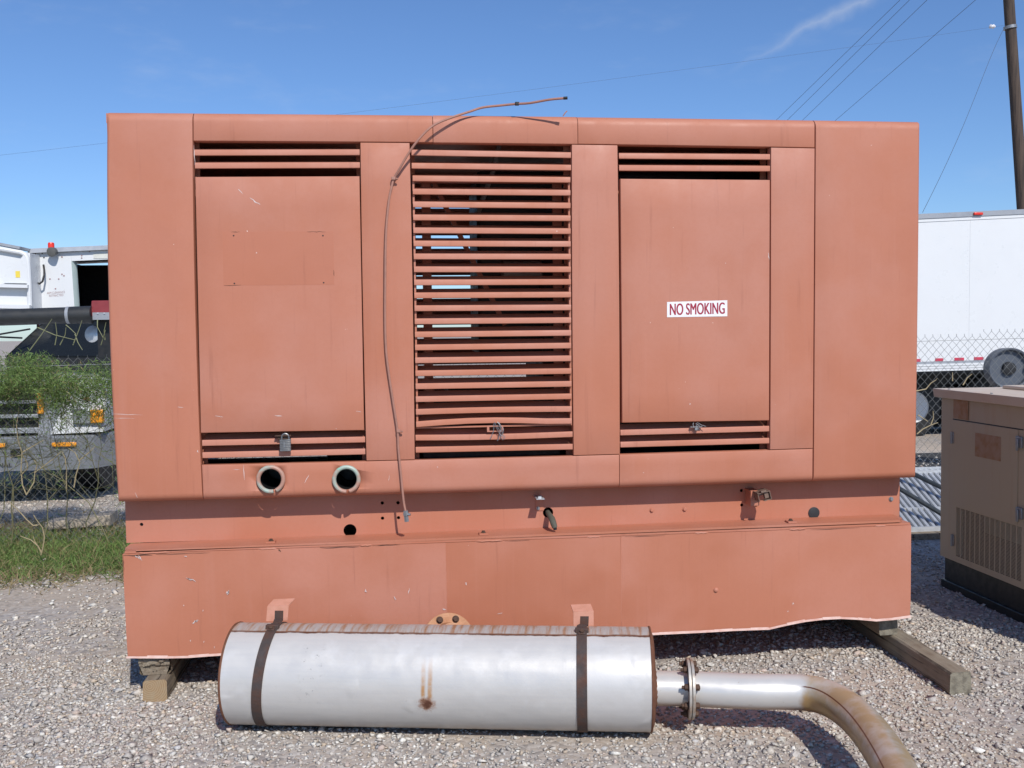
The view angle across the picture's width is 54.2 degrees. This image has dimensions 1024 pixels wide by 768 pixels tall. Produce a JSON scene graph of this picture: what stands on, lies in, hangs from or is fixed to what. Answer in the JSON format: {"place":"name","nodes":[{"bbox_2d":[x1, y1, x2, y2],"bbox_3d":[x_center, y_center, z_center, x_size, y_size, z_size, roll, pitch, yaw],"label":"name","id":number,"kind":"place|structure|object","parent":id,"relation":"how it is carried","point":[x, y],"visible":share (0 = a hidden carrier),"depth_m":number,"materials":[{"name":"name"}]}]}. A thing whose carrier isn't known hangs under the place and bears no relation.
{"place":"outdoors","nodes":[
{"label":"outdoors","id":0,"kind":"place"},
{"bbox_2d":[0,337,1023,767],"bbox_3d":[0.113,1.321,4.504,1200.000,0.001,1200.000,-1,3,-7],"label":"ground","id":1,"kind":"structure","parent":0,"point":[28,607],"depth_m":4.16,"materials":[{"name":"grey gravel"}]},
{"bbox_2d":[0,242,116,489],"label":"truck","id":2,"kind":"object","parent":1,"relation":"on","point":[41,288],"visible":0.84,"depth_m":10.29,"materials":[{"name":"metal"}]},
{"bbox_2d":[54,687,64,692],"bbox_3d":[-1.986,1.348,4.389,0.042,0.032,0.041,-2,3,-26],"label":"stone","id":3,"kind":"object","parent":1,"relation":"on","point":[60,689],"visible":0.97,"depth_m":4.38,"materials":[{"name":"white stone"}]},
{"bbox_2d":[0,505,143,594],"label":"grass","id":4,"kind":"structure","parent":1,"relation":"on","point":[79,556],"depth_m":6.99,"materials":[{"name":"green plant"}]},
{"bbox_2d":[9,501,44,554],"bbox_3d":[-3.248,0.971,6.700,0.215,0.380,0.052,-2,3,-21],"label":"dry weed","id":5,"kind":"object","parent":4,"relation":"on","point":[35,543],"visible":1,"depth_m":6.73,"materials":[{"name":"beige plant"}]},
{"bbox_2d":[45,511,116,529],"bbox_3d":[-3.488,1.104,8.108,0.521,0.090,0.196,-2,3,-19],"label":"plank","id":6,"kind":"object","parent":1,"relation":"on","point":[111,520],"visible":0.81,"depth_m":8.04,"materials":[{"name":"grey wood"}]},
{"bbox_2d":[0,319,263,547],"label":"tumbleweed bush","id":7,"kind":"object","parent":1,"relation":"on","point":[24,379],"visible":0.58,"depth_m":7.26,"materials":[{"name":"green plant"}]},
{"bbox_2d":[143,658,192,701],"bbox_3d":[-1.616,1.265,5.079,0.101,0.097,1.657,-1,3,-7],"label":"timber","id":8,"kind":"object","parent":1,"relation":"on","point":[156,688],"visible":0.28,"depth_m":4.26,"materials":[{"name":"brown wood"}]},
{"bbox_2d":[138,658,178,674],"bbox_3d":[-1.632,1.171,5.094,0.133,0.093,1.613,-1,3,-7],"label":"timber","id":9,"kind":"object","parent":8,"relation":"on","point":[153,666],"visible":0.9,"depth_m":4.31,"materials":[{"name":"brown wood"}]},
{"bbox_2d":[106,113,918,657],"bbox_3d":[0.025,-0.052,5.168,3.638,2.331,1.527,-1,3,-7],"label":"generator","id":10,"kind":"object","parent":9,"relation":"on","point":[640,297],"visible":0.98,"depth_m":4.46,"materials":[{"name":"metal"}]},
{"bbox_2d":[195,176,363,438],"bbox_3d":[-0.994,-0.326,4.296,0.693,1.126,0.058,-1,3,-7],"label":"access door","id":11,"kind":"structure","parent":10,"relation":"in","point":[279,274],"depth_m":4.29,"materials":[{"name":"metal"}]},
{"bbox_2d":[279,433,290,450],"bbox_3d":[-0.975,0.249,4.301,0.047,0.078,0.023,-1,3,-7],"label":"padlock","id":12,"kind":"object","parent":10,"relation":"hanging from","point":[285,444],"visible":1,"depth_m":4.29,"materials":[{"name":"metal"}]},
{"bbox_2d":[384,96,567,521],"bbox_3d":[-0.154,-0.317,4.358,0.806,1.831,0.082,-1,3,-3],"label":"cable","id":13,"kind":"object","parent":10,"relation":"attached to","point":[406,513],"visible":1,"depth_m":4.33,"materials":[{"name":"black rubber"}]},
{"bbox_2d":[412,174,571,431],"bbox_3d":[-0.089,-0.362,4.465,0.695,1.141,0.152,-1,3,-7],"label":"louvre door","id":14,"kind":"structure","parent":10,"relation":"in","point":[429,414],"depth_m":4.42,"materials":[{"name":"metal"}]},
{"bbox_2d":[490,422,504,440],"bbox_3d":[-0.064,0.209,4.412,0.070,0.085,0.011,0,3,8],"label":"tie wire","id":15,"kind":"object","parent":10,"relation":"hanging from","point":[500,435],"visible":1,"depth_m":4.41,"materials":[{"name":"metal"}]},
{"bbox_2d":[619,179,769,429],"bbox_3d":[0.828,-0.354,4.510,0.688,1.126,0.050,-1,3,-7],"label":"access door","id":16,"kind":"structure","parent":10,"relation":"in","point":[694,253],"depth_m":4.50,"materials":[{"name":"metal"}]},
{"bbox_2d":[0,329,1023,545],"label":"chain link fence","id":17,"kind":"object","parent":1,"relation":"on","point":[951,340],"visible":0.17,"depth_m":7.42,"materials":[{"name":"metal"}]},
{"bbox_2d":[10,409,43,494],"bbox_3d":[-3.542,0.493,7.306,0.236,0.651,0.068,-1,3,-7],"label":"dry weed","id":18,"kind":"object","parent":17,"relation":"attached to","point":[23,456],"visible":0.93,"depth_m":7.32,"materials":[{"name":"beige plant"}]},
{"bbox_2d":[26,447,93,493],"bbox_3d":[-3.309,0.634,7.325,0.501,0.344,0.057,-1,3,-7],"label":"dry weed","id":19,"kind":"object","parent":17,"relation":"attached to","point":[65,466],"visible":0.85,"depth_m":7.33,"materials":[{"name":"beige plant"}]},
{"bbox_2d":[916,372,971,433],"bbox_3d":[3.505,0.157,8.106,0.471,0.499,0.047,-1,3,-7],"label":"dry weed","id":20,"kind":"object","parent":17,"relation":"attached to","point":[933,413],"visible":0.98,"depth_m":8.10,"materials":[{"name":"beige plant"}]},
{"bbox_2d":[218,598,917,767],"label":"muffler","id":21,"kind":"object","parent":1,"relation":"on","point":[583,673],"visible":1,"depth_m":3.77,"materials":[{"name":"metal"}]},
{"bbox_2d":[699,649,707,654],"bbox_3d":[0.918,1.289,4.791,0.038,0.036,0.040,-1,3,-7],"label":"stone","id":22,"kind":"object","parent":1,"relation":"on","point":[703,651],"visible":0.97,"depth_m":4.78,"materials":[{"name":"grey stone"}]},
{"bbox_2d":[790,751,799,757],"bbox_3d":[1.030,1.349,3.635,0.033,0.032,0.037,2,4,38],"label":"stone","id":23,"kind":"object","parent":1,"relation":"on","point":[796,754],"visible":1,"depth_m":3.63,"materials":[{"name":"white stone"}]},
{"bbox_2d":[840,619,970,694],"bbox_3d":[1.796,1.214,5.258,0.095,0.101,2.080,-1,3,-5],"label":"timber","id":24,"kind":"object","parent":1,"relation":"on","point":[947,675],"visible":0.45,"depth_m":4.47,"materials":[{"name":"brown wood"}]},
{"bbox_2d":[857,620,897,635],"bbox_3d":[1.694,1.094,5.507,0.095,0.118,1.551,-1,3,-7],"label":"timber","id":25,"kind":"object","parent":24,"relation":"on","point":[888,627],"visible":0.11,"depth_m":4.74,"materials":[{"name":"brown wood"}]},
{"bbox_2d":[911,531,939,539],"bbox_3d":[3.250,1.113,7.397,1.900,0.045,0.100,-1,3,-7],"label":"board","id":26,"kind":"object","parent":1,"relation":"on","point":[929,535],"depth_m":7.33,"materials":[{"name":"grey wood"}]},
{"bbox_2d":[900,470,940,531],"bbox_3d":[3.264,0.907,7.772,1.580,0.377,0.704,-1,3,-7],"label":"walkway panel","id":27,"kind":"object","parent":26,"relation":"on","point":[924,520],"visible":0.17,"depth_m":7.73,"materials":[{"name":"metal"}]},
{"bbox_2d":[900,487,940,515],"bbox_3d":[3.137,0.933,7.426,0.535,0.327,0.036,1,3,29],"label":"steel tube","id":28,"kind":"object","parent":27,"relation":"on","point":[921,501],"visible":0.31,"depth_m":7.46,"materials":[{"name":"grey metal"}]},
{"bbox_2d":[900,466,940,510],"bbox_3d":[3.296,0.841,7.923,1.580,0.293,0.524,-1,3,-7],"label":"walkway panel","id":29,"kind":"object","parent":27,"relation":"on","point":[927,468],"visible":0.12,"depth_m":8.16,"materials":[{"name":"metal"}]},
{"bbox_2d":[915,472,940,489],"bbox_3d":[3.289,0.782,7.768,0.559,0.256,0.036,2,4,40],"label":"steel tube","id":30,"kind":"object","parent":27,"relation":"on","point":[927,480],"visible":0.31,"depth_m":7.79,"materials":[{"name":"grey metal"}]},
{"bbox_2d":[916,209,1023,435],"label":"trailer","id":31,"kind":"object","parent":1,"relation":"on","point":[970,274],"visible":0.34,"depth_m":13.45,"materials":[{"name":"white paint"}]},
{"bbox_2d":[983,348,1023,386],"bbox_3d":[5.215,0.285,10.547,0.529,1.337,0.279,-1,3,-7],"label":"wheel","id":32,"kind":"object","parent":31,"relation":"attached to","point":[1002,366],"visible":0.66,"depth_m":10.51,"materials":[{"name":"black metal"}]},
{"bbox_2d":[933,385,1023,622],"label":"generator","id":33,"kind":"object","parent":1,"relation":"on","point":[982,500],"visible":1,"depth_m":5.56,"materials":[{"name":"beige metal"}]},
{"bbox_2d":[983,681,991,684],"bbox_3d":[2.066,1.301,4.346,0.037,0.023,0.032,0,3,15],"label":"stone","id":34,"kind":"object","parent":1,"relation":"on","point":[987,682],"visible":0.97,"depth_m":4.33,"materials":[{"name":"white stone"}]},
{"bbox_2d":[989,0,1023,208],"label":"utility pole","id":35,"kind":"object","parent":1,"relation":"on","point":[1010,30],"visible":0.95,"depth_m":26.67,"materials":[{"name":"wood"}]},
{"bbox_2d":[6,25,1002,154],"bbox_3d":[-1.016,-7.330,25.107,28.926,4.020,0.004,-1,3,-7],"label":"overhead wire","id":36,"kind":"object","parent":35,"relation":"attached to","point":[585,82],"visible":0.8,"depth_m":25.51,"materials":[{"name":"black metal"}]},
{"bbox_2d":[922,27,1004,212],"bbox_3d":[10.668,-6.527,23.550,0.222,5.693,8.216,1,4,36],"label":"overhead wire","id":37,"kind":"object","parent":35,"relation":"attached to","point":[964,122],"visible":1,"depth_m":23.83,"materials":[{"name":"black metal"}]},
{"bbox_2d":[0,0,1023,340],"label":"sky","id":38,"kind":"structure","parent":0,"point":[65,65],"materials":[{"name":"blue"}]},
{"bbox_2d":[789,0,899,107],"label":"overhead wire","id":39,"kind":"object","parent":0,"point":[839,58],"visible":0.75,"depth_m":29.35,"materials":[{"name":"black metal"}]},
{"bbox_2d":[806,12,896,101],"bbox_3d":[9.529,-8.923,30.255,0.676,1.702,16.049,-1,3,-2],"label":"overhead wire","id":40,"kind":"object","parent":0,"point":[864,44],"visible":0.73,"depth_m":28.03,"materials":[{"name":"black metal"}]},
{"bbox_2d":[805,0,926,117],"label":"overhead wire","id":41,"kind":"object","parent":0,"point":[865,59],"visible":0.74,"depth_m":29.19,"materials":[{"name":"black metal"}]},
{"bbox_2d":[835,1,973,120],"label":"overhead wire","id":42,"kind":"object","parent":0,"point":[907,58],"visible":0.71,"depth_m":29.38,"materials":[{"name":"black metal"}]},
{"bbox_2d":[915,452,940,466],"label":"road","id":43,"kind":"structure","parent":0,"point":[929,456],"depth_m":11.75,"materials":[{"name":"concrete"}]}
]}

